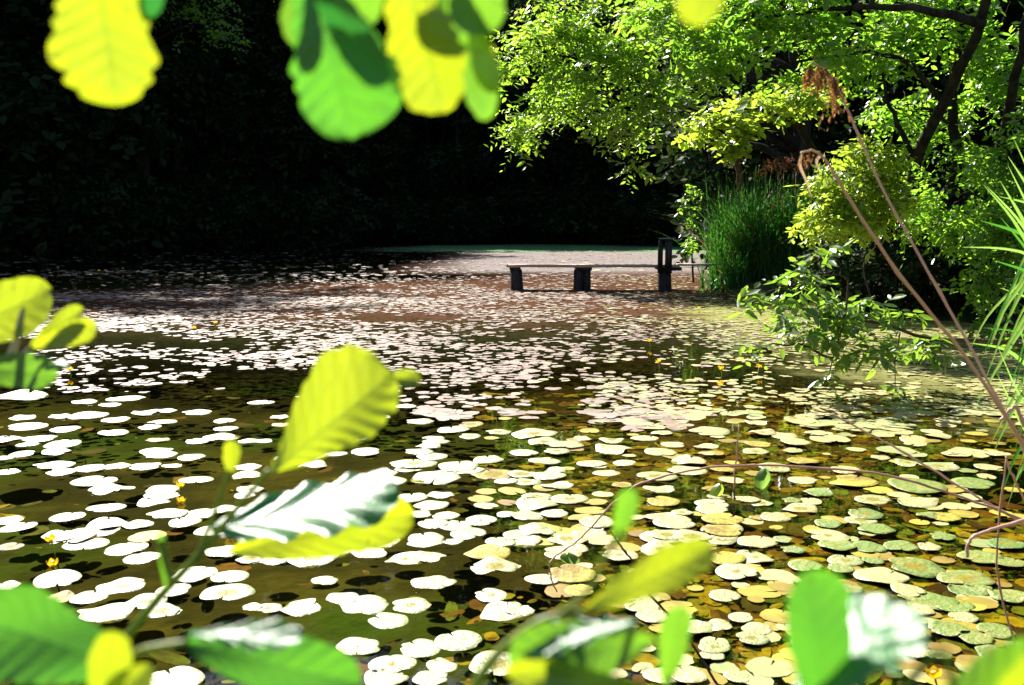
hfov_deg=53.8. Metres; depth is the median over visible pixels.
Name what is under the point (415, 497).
lily pad
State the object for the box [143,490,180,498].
lily pad
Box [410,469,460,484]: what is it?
lily pad
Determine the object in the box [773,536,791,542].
lily pad
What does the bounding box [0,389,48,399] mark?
lily pad
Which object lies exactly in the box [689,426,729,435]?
lily pad
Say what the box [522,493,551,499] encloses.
lily pad
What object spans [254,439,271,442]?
lily pad
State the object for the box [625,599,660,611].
lily pad
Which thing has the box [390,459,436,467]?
lily pad
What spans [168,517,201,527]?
lily pad
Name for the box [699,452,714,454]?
lily pad
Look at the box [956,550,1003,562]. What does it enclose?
lily pad
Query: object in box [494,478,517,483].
lily pad
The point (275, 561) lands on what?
lily pad
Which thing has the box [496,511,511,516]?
lily pad
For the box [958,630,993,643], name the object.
lily pad
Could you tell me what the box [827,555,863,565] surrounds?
lily pad
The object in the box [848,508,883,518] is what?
lily pad
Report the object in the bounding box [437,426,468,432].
lily pad
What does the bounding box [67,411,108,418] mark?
lily pad
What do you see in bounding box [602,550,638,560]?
lily pad
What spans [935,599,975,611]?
lily pad
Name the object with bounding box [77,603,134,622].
lily pad
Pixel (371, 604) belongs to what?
lily pad
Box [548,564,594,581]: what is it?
lily pad
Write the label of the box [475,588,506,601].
lily pad
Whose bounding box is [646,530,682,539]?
lily pad
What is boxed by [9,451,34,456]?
lily pad
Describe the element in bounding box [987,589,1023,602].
lily pad
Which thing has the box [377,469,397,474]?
lily pad
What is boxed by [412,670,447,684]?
lily pad
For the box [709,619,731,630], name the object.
lily pad
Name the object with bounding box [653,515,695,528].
lily pad
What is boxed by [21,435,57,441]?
lily pad
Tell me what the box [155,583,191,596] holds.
lily pad
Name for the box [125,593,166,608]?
lily pad
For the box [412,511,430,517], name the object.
lily pad
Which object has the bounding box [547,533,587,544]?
lily pad
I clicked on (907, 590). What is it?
lily pad
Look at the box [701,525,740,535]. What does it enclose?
lily pad
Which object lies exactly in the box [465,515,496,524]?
lily pad
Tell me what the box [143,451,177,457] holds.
lily pad
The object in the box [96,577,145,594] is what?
lily pad
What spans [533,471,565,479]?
lily pad
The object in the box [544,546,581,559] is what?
lily pad
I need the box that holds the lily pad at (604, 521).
[579,515,612,527]
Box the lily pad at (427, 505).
[413,500,448,510]
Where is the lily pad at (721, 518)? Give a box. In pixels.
[701,513,743,524]
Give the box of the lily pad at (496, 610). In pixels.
[480,601,523,620]
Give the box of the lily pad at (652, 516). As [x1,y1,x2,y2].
[644,512,676,520]
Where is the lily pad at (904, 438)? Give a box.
[899,435,930,443]
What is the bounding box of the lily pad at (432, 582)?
[411,575,456,588]
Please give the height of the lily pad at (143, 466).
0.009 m
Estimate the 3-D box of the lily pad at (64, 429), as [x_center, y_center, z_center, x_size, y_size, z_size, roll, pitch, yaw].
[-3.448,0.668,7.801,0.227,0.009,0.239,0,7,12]
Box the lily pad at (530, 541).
[504,535,541,547]
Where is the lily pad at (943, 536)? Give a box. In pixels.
[932,534,954,539]
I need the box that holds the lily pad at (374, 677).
[364,668,408,684]
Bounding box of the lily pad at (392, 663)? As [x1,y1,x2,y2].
[368,655,416,673]
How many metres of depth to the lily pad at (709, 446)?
7.23 m
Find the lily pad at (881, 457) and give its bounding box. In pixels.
[871,455,889,459]
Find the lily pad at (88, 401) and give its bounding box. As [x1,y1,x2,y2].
[71,399,96,403]
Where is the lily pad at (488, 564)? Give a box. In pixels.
[470,556,517,573]
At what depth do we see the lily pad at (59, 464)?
6.69 m
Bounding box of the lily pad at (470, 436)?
[459,433,480,438]
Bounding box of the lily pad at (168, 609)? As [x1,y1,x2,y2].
[149,603,179,617]
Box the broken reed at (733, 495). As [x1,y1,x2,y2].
[732,425,739,497]
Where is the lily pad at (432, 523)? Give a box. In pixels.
[418,519,447,528]
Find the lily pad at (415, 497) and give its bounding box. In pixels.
[399,493,427,501]
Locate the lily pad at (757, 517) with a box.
[749,515,763,519]
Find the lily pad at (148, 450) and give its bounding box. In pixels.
[139,448,172,453]
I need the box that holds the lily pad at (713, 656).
[700,651,724,659]
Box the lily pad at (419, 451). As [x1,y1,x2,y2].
[405,449,433,454]
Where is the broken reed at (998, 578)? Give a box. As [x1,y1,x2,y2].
[996,456,1014,638]
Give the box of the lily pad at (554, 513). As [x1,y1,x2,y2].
[540,509,567,516]
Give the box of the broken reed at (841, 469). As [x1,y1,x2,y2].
[549,464,1022,591]
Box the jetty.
[506,237,716,290]
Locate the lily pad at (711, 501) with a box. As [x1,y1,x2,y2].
[694,499,728,506]
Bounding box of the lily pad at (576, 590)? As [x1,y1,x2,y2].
[564,584,593,595]
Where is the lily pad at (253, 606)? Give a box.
[243,602,262,610]
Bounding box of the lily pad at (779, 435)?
[772,432,796,438]
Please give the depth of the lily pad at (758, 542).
5.08 m
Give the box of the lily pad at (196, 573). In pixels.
[173,566,217,582]
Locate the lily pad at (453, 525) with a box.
[440,520,472,530]
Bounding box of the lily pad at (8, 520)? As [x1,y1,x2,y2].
[0,516,23,524]
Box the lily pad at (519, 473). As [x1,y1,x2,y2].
[507,470,535,477]
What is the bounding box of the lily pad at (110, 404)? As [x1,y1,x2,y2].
[99,403,120,406]
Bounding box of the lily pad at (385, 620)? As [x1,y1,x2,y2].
[368,612,407,628]
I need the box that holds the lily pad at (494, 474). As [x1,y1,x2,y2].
[471,469,513,478]
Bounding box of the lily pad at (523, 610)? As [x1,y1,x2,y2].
[506,605,534,615]
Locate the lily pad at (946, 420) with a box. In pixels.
[933,417,961,423]
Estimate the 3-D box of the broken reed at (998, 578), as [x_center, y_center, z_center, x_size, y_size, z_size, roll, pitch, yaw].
[1.980,0.892,3.922,0.074,1.106,0.982,4,8,33]
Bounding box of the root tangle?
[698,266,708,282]
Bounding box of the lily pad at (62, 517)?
[49,512,85,521]
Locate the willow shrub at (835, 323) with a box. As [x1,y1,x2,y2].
[726,239,1022,405]
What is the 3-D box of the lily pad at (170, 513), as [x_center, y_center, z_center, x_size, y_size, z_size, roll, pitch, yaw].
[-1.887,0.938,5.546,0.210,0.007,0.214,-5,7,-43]
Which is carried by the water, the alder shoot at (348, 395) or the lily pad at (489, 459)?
the lily pad at (489, 459)
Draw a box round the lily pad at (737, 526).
[701,523,742,531]
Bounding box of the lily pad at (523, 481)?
[515,478,540,485]
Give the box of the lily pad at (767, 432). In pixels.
[747,429,776,434]
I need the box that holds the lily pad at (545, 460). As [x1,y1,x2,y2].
[528,457,560,463]
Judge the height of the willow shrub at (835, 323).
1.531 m
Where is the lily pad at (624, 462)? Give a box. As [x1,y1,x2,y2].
[613,460,635,465]
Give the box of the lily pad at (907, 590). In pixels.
[890,583,926,596]
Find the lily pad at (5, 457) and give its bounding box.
[0,456,14,459]
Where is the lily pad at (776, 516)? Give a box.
[760,512,790,521]
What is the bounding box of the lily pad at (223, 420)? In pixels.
[213,418,235,422]
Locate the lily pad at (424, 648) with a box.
[400,639,440,657]
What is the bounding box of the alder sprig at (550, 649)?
[470,488,715,684]
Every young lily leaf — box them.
[560,552,579,563]
[709,483,723,498]
[755,467,769,489]
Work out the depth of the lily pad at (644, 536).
5.14 m
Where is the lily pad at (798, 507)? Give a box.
[782,503,817,512]
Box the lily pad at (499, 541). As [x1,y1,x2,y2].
[485,537,515,546]
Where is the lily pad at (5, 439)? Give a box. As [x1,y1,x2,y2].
[0,436,23,442]
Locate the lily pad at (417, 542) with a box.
[407,537,442,546]
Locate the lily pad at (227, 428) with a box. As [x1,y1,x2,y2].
[213,426,238,430]
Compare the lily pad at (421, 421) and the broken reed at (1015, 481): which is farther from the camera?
the lily pad at (421, 421)
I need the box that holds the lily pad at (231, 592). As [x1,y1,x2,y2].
[199,583,255,600]
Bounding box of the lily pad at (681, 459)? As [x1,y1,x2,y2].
[671,455,706,463]
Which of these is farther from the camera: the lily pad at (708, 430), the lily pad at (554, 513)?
the lily pad at (708, 430)
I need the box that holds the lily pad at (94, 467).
[74,464,104,471]
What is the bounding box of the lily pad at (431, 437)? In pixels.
[423,436,444,439]
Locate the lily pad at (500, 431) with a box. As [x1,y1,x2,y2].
[487,429,510,434]
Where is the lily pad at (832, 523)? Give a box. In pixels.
[814,519,841,527]
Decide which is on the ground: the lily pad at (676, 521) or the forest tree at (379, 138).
the forest tree at (379, 138)
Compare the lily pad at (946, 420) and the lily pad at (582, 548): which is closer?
the lily pad at (582, 548)
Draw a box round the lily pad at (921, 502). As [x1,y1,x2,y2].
[892,497,938,507]
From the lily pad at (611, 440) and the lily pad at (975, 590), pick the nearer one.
the lily pad at (975, 590)
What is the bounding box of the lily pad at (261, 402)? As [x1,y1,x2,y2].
[247,400,274,403]
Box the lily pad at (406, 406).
[398,404,416,407]
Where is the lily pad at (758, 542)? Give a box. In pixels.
[737,536,777,547]
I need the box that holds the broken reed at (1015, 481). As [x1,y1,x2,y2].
[1005,456,1023,499]
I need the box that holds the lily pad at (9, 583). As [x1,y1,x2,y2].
[0,580,20,586]
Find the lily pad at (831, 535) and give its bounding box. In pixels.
[809,530,849,540]
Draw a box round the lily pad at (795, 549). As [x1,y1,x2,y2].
[781,545,805,552]
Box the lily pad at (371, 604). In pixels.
[340,595,388,614]
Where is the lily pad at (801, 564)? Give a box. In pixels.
[788,559,822,570]
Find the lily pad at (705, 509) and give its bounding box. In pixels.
[696,504,727,513]
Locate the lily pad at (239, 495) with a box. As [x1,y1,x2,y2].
[234,492,254,498]
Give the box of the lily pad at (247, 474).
[231,470,261,478]
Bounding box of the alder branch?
[47,0,722,138]
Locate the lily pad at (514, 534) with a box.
[503,529,539,540]
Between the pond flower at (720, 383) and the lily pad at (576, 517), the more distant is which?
the pond flower at (720, 383)
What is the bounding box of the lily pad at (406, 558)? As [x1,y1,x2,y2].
[385,551,425,564]
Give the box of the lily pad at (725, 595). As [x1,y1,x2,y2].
[709,589,740,601]
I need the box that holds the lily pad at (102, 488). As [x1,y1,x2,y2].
[88,483,135,494]
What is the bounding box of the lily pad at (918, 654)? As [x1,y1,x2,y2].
[911,650,928,657]
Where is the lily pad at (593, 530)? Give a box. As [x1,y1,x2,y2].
[572,527,606,536]
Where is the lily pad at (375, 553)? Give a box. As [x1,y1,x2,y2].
[351,548,386,557]
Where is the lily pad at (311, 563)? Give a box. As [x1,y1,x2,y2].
[286,556,337,568]
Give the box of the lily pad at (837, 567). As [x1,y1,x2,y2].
[827,563,854,572]
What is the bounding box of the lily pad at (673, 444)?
[661,442,683,447]
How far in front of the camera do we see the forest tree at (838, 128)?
39.54 m
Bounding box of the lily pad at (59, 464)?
[33,461,75,467]
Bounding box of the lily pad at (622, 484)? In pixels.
[612,482,631,486]
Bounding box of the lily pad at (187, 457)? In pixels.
[177,454,205,460]
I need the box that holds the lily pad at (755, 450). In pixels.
[743,448,768,453]
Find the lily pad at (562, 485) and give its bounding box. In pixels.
[541,481,573,488]
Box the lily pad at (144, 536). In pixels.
[128,530,166,541]
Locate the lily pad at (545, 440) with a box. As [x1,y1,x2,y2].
[528,437,558,444]
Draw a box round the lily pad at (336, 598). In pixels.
[326,592,358,604]
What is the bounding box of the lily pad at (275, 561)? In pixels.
[252,558,286,564]
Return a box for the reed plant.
[967,140,1023,533]
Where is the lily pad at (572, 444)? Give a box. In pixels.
[550,441,583,447]
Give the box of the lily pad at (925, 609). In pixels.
[909,603,934,614]
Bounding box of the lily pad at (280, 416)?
[270,415,288,418]
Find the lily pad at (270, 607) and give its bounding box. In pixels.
[255,603,282,612]
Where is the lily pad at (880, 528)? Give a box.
[857,523,895,533]
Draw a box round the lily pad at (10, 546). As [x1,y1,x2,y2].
[0,542,23,549]
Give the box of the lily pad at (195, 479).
[178,476,213,482]
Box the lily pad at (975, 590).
[947,582,991,595]
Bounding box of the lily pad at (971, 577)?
[936,570,995,585]
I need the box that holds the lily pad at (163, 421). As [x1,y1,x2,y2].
[147,420,176,423]
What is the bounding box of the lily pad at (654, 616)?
[636,609,665,622]
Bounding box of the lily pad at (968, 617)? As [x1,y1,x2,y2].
[948,612,978,622]
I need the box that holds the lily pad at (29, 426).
[8,422,48,429]
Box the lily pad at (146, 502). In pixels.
[137,497,170,506]
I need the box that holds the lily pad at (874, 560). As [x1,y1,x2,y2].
[862,557,883,563]
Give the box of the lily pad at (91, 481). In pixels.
[70,476,117,485]
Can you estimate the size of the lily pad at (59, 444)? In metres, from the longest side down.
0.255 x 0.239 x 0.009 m
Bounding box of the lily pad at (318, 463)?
[299,460,326,467]
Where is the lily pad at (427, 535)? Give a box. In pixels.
[408,532,443,541]
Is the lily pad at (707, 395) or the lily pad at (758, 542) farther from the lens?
the lily pad at (707, 395)
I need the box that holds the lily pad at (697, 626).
[691,620,712,632]
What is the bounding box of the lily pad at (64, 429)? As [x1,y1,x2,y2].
[49,426,80,432]
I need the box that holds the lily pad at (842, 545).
[817,540,856,550]
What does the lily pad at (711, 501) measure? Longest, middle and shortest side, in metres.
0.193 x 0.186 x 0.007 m
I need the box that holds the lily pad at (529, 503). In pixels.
[516,496,557,510]
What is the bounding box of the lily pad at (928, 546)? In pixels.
[918,542,940,549]
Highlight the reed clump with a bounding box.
[617,155,896,285]
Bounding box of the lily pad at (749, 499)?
[736,496,759,501]
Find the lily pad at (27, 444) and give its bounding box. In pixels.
[15,442,38,446]
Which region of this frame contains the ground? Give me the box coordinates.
[0,141,1023,684]
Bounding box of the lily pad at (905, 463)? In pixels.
[895,458,919,466]
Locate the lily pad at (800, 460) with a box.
[787,457,818,462]
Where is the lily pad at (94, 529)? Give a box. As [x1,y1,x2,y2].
[88,528,100,534]
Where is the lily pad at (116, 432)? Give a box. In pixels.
[98,429,128,435]
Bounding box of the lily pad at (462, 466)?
[438,461,477,471]
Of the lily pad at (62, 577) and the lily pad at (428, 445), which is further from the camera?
the lily pad at (428, 445)
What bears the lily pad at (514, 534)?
on the water
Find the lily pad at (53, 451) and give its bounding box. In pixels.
[41,449,71,454]
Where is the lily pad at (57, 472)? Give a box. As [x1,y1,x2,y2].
[46,468,75,475]
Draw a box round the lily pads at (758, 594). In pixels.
[468,415,1023,684]
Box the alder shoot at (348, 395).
[0,344,419,684]
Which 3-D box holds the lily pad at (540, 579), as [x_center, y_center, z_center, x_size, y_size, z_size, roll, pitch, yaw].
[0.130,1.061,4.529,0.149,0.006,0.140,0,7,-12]
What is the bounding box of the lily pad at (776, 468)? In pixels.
[758,462,789,471]
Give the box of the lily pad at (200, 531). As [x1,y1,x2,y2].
[193,526,212,535]
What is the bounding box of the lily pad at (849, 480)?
[824,474,878,486]
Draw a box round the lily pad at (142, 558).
[123,552,158,563]
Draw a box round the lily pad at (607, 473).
[593,470,617,476]
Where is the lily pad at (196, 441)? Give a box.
[185,438,209,443]
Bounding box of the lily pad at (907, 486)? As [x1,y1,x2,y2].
[887,477,947,492]
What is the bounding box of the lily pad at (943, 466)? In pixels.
[918,462,959,470]
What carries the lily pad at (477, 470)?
on the water
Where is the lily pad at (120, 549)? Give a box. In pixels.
[104,542,148,555]
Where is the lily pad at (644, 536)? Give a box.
[639,529,678,543]
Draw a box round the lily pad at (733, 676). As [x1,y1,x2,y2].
[723,671,748,682]
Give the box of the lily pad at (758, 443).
[744,441,770,446]
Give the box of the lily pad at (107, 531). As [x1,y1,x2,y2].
[90,527,120,536]
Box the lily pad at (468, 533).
[450,527,485,539]
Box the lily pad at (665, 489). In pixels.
[643,485,674,493]
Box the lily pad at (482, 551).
[464,544,510,558]
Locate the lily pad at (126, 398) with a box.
[105,396,145,400]
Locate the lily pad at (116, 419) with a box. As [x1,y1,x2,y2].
[101,417,130,422]
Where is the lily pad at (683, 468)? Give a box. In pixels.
[667,466,706,474]
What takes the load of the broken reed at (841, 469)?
on the ground
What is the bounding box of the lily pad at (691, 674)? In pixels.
[673,665,706,682]
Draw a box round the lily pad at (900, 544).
[883,540,918,550]
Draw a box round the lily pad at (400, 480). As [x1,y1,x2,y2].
[395,477,406,484]
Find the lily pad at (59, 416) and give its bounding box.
[48,414,71,418]
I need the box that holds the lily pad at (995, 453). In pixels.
[984,450,1011,455]
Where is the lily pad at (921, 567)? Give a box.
[888,557,944,577]
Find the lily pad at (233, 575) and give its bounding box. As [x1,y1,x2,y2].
[210,570,248,581]
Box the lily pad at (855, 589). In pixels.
[845,584,862,592]
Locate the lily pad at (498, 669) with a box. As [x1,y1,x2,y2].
[469,651,509,675]
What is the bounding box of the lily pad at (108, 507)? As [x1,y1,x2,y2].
[86,503,126,511]
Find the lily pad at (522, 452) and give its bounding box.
[510,449,538,455]
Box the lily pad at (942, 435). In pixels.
[926,432,951,438]
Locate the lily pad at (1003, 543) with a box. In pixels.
[985,538,1023,548]
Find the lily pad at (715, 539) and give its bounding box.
[709,535,736,544]
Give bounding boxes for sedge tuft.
[695,236,814,292]
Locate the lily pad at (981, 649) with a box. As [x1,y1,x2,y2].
[975,644,994,654]
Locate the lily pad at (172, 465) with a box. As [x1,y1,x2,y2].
[161,464,181,467]
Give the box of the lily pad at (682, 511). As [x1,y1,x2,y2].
[671,509,692,514]
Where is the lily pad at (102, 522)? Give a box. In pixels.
[85,517,128,529]
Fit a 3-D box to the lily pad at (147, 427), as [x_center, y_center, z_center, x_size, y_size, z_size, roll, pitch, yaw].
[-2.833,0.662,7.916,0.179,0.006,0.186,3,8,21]
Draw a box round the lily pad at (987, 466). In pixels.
[974,464,1002,469]
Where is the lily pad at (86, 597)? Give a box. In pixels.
[69,590,108,603]
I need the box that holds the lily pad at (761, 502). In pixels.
[751,499,772,505]
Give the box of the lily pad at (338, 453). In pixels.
[328,452,347,455]
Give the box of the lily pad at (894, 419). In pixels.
[876,416,900,421]
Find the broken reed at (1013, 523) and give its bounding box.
[965,518,1023,557]
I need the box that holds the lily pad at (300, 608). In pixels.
[280,598,320,616]
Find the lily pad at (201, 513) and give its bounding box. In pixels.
[183,509,211,517]
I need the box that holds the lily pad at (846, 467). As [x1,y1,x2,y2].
[831,466,859,473]
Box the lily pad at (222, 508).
[212,505,234,512]
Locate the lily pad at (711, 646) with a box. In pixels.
[698,640,730,652]
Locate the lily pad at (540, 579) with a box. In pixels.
[524,574,558,584]
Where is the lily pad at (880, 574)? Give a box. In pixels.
[853,567,909,583]
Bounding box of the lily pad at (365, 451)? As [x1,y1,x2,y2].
[351,448,378,455]
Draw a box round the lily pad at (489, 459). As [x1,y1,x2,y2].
[473,455,503,462]
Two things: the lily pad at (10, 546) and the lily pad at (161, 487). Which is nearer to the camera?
the lily pad at (10, 546)
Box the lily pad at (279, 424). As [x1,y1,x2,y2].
[272,423,286,426]
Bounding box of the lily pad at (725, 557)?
[714,551,745,564]
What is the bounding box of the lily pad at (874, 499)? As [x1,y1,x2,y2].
[854,495,890,504]
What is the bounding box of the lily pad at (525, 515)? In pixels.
[509,510,543,519]
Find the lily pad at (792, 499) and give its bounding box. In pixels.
[782,497,800,502]
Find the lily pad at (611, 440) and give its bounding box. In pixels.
[599,437,623,443]
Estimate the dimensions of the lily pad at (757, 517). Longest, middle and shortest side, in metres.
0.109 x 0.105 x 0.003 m
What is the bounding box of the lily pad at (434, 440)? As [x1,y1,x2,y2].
[422,438,449,443]
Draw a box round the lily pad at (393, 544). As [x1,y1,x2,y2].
[383,539,400,548]
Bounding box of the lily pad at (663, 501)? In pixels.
[647,496,679,505]
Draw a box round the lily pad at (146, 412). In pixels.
[131,409,159,415]
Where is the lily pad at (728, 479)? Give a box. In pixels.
[718,477,743,482]
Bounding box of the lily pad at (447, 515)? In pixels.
[432,511,459,518]
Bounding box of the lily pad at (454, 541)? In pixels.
[442,538,463,544]
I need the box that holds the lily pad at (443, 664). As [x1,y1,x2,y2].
[426,658,456,671]
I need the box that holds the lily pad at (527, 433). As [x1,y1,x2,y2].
[511,428,557,438]
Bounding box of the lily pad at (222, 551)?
[205,545,233,556]
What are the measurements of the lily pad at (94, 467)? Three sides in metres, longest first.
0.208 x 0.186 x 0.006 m
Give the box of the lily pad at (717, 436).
[710,435,724,437]
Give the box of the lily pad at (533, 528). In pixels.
[519,522,555,534]
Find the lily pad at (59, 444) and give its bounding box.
[43,440,81,448]
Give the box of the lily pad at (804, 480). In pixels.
[788,477,817,483]
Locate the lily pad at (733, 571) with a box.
[715,563,758,578]
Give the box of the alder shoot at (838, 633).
[786,569,1023,684]
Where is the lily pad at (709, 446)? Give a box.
[695,443,718,449]
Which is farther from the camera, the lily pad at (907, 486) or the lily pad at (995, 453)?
the lily pad at (995, 453)
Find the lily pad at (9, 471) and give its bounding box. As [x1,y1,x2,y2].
[0,469,20,474]
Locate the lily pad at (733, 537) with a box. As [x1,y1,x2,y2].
[710,534,737,539]
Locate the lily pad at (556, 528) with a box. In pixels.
[519,522,561,536]
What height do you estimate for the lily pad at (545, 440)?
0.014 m
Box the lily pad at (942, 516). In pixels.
[934,512,961,520]
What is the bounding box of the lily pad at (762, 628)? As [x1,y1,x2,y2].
[741,622,771,634]
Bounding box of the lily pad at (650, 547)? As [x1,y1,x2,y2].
[640,539,668,554]
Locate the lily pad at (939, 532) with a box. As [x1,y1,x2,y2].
[930,531,955,538]
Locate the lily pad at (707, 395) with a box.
[698,394,715,396]
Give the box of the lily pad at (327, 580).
[311,576,337,584]
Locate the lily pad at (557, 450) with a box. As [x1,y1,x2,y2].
[544,448,569,453]
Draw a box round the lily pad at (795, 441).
[780,438,810,444]
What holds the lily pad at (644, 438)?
on the water
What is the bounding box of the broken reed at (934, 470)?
[832,413,1023,524]
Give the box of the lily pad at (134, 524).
[122,520,153,528]
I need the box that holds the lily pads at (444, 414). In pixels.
[0,247,912,431]
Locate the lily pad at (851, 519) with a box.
[844,516,877,523]
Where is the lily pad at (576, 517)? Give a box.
[568,514,595,521]
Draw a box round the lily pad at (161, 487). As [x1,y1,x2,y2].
[145,485,178,492]
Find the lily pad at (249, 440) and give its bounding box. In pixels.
[238,438,261,442]
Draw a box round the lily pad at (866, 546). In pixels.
[850,541,886,551]
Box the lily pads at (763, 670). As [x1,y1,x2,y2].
[474,247,1023,684]
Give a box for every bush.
[223,178,408,248]
[606,185,696,245]
[658,175,707,242]
[674,184,706,281]
[783,121,923,307]
[783,228,1023,321]
[891,103,1023,383]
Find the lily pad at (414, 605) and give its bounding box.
[393,597,430,613]
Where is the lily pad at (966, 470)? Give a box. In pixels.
[958,468,977,472]
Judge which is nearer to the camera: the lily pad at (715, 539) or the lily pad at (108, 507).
the lily pad at (715, 539)
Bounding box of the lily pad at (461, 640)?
[434,630,481,650]
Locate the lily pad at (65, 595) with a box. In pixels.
[51,590,74,601]
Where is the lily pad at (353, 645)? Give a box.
[336,637,379,654]
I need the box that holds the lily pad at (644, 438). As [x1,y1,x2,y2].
[631,435,658,440]
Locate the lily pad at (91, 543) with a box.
[62,538,109,549]
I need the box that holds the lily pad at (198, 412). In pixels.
[183,409,211,414]
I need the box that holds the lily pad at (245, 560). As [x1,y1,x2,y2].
[235,557,261,562]
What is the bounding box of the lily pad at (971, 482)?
[951,477,995,488]
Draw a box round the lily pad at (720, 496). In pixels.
[707,494,727,498]
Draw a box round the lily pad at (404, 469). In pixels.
[395,467,422,471]
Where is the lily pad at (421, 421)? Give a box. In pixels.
[407,418,433,423]
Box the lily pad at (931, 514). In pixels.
[916,512,936,517]
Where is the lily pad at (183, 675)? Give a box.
[153,666,204,684]
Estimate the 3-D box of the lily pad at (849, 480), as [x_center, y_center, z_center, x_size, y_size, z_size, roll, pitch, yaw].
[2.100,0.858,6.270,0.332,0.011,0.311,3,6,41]
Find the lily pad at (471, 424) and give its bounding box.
[459,421,482,427]
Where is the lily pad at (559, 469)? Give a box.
[544,467,566,471]
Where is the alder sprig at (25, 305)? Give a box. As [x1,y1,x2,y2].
[0,277,96,389]
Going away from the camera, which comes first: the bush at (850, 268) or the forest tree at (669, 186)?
the bush at (850, 268)
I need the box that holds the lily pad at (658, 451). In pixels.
[644,448,676,455]
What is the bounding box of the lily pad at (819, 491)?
[804,488,832,495]
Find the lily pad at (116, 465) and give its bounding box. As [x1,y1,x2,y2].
[103,463,131,468]
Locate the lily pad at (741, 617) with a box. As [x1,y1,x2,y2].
[728,612,752,621]
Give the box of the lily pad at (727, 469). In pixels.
[710,467,733,471]
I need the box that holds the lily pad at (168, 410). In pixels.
[157,408,176,412]
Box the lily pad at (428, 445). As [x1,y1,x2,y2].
[416,443,440,448]
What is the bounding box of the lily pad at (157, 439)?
[146,438,169,441]
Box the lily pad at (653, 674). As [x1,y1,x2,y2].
[642,668,677,682]
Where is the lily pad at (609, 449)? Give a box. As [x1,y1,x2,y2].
[595,444,630,454]
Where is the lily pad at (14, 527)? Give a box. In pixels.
[0,522,37,531]
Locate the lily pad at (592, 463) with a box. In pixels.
[576,460,607,466]
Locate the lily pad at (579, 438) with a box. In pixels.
[574,436,590,440]
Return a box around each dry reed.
[798,149,1023,448]
[801,61,1023,452]
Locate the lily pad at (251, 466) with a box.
[236,463,261,469]
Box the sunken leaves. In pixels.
[0,391,1023,684]
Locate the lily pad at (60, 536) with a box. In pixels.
[41,530,72,540]
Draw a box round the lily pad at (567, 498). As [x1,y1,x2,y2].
[551,494,588,503]
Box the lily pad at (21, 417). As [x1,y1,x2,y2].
[9,415,35,420]
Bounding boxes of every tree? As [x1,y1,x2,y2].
[0,0,107,169]
[0,0,168,256]
[0,0,232,253]
[87,0,278,249]
[103,0,278,243]
[140,0,253,249]
[192,2,307,182]
[196,3,345,196]
[204,0,375,247]
[318,0,454,200]
[324,11,440,236]
[327,100,419,244]
[399,25,514,243]
[411,9,521,233]
[412,2,514,195]
[431,0,532,130]
[471,0,612,243]
[484,0,811,209]
[493,47,589,195]
[498,0,634,189]
[561,0,680,244]
[574,4,667,173]
[582,0,687,236]
[611,0,1023,290]
[614,0,787,269]
[629,36,682,192]
[637,0,971,263]
[649,54,739,241]
[671,82,844,290]
[706,96,780,209]
[707,29,880,186]
[821,10,1023,242]
[837,0,1023,258]
[839,86,910,142]
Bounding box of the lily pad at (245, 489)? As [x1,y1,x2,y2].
[237,485,263,492]
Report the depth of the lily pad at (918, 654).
3.73 m
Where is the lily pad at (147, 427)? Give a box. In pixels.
[138,424,161,429]
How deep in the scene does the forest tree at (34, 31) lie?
55.00 m
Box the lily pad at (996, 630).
[976,622,1015,637]
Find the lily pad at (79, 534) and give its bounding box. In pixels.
[49,528,96,543]
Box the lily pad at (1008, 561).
[991,557,1023,566]
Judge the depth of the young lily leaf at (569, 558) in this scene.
4.77 m
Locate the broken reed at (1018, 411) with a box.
[999,404,1023,426]
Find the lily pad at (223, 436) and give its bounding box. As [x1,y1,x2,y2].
[202,433,240,440]
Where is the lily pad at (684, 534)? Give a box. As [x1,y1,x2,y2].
[673,529,711,540]
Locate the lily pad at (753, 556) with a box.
[736,550,774,562]
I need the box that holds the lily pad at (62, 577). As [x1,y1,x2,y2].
[33,569,81,587]
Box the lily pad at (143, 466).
[128,463,160,469]
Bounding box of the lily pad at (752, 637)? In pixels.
[736,631,769,644]
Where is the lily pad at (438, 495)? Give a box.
[427,491,454,498]
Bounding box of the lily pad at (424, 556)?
[416,551,446,561]
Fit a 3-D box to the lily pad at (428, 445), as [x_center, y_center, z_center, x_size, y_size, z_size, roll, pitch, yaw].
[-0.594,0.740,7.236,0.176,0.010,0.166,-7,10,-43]
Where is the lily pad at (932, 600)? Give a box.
[897,591,958,610]
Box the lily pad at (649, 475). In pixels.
[637,471,677,480]
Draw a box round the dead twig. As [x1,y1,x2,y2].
[609,530,718,684]
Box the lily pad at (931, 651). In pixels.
[925,650,952,658]
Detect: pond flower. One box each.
[44,533,59,569]
[46,558,59,591]
[66,366,74,396]
[173,496,185,541]
[176,481,184,518]
[717,380,723,412]
[718,365,724,395]
[754,364,761,391]
[926,665,941,684]
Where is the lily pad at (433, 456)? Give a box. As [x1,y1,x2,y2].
[417,453,447,459]
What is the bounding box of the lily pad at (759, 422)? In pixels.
[745,420,767,425]
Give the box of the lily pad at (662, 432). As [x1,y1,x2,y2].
[651,431,672,434]
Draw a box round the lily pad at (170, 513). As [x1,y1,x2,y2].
[146,508,187,517]
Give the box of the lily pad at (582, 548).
[561,544,587,551]
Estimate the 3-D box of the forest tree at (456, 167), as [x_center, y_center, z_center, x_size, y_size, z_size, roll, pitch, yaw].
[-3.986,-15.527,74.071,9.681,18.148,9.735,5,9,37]
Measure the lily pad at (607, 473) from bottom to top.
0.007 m
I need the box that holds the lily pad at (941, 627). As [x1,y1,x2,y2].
[928,618,969,635]
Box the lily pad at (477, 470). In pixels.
[456,467,484,473]

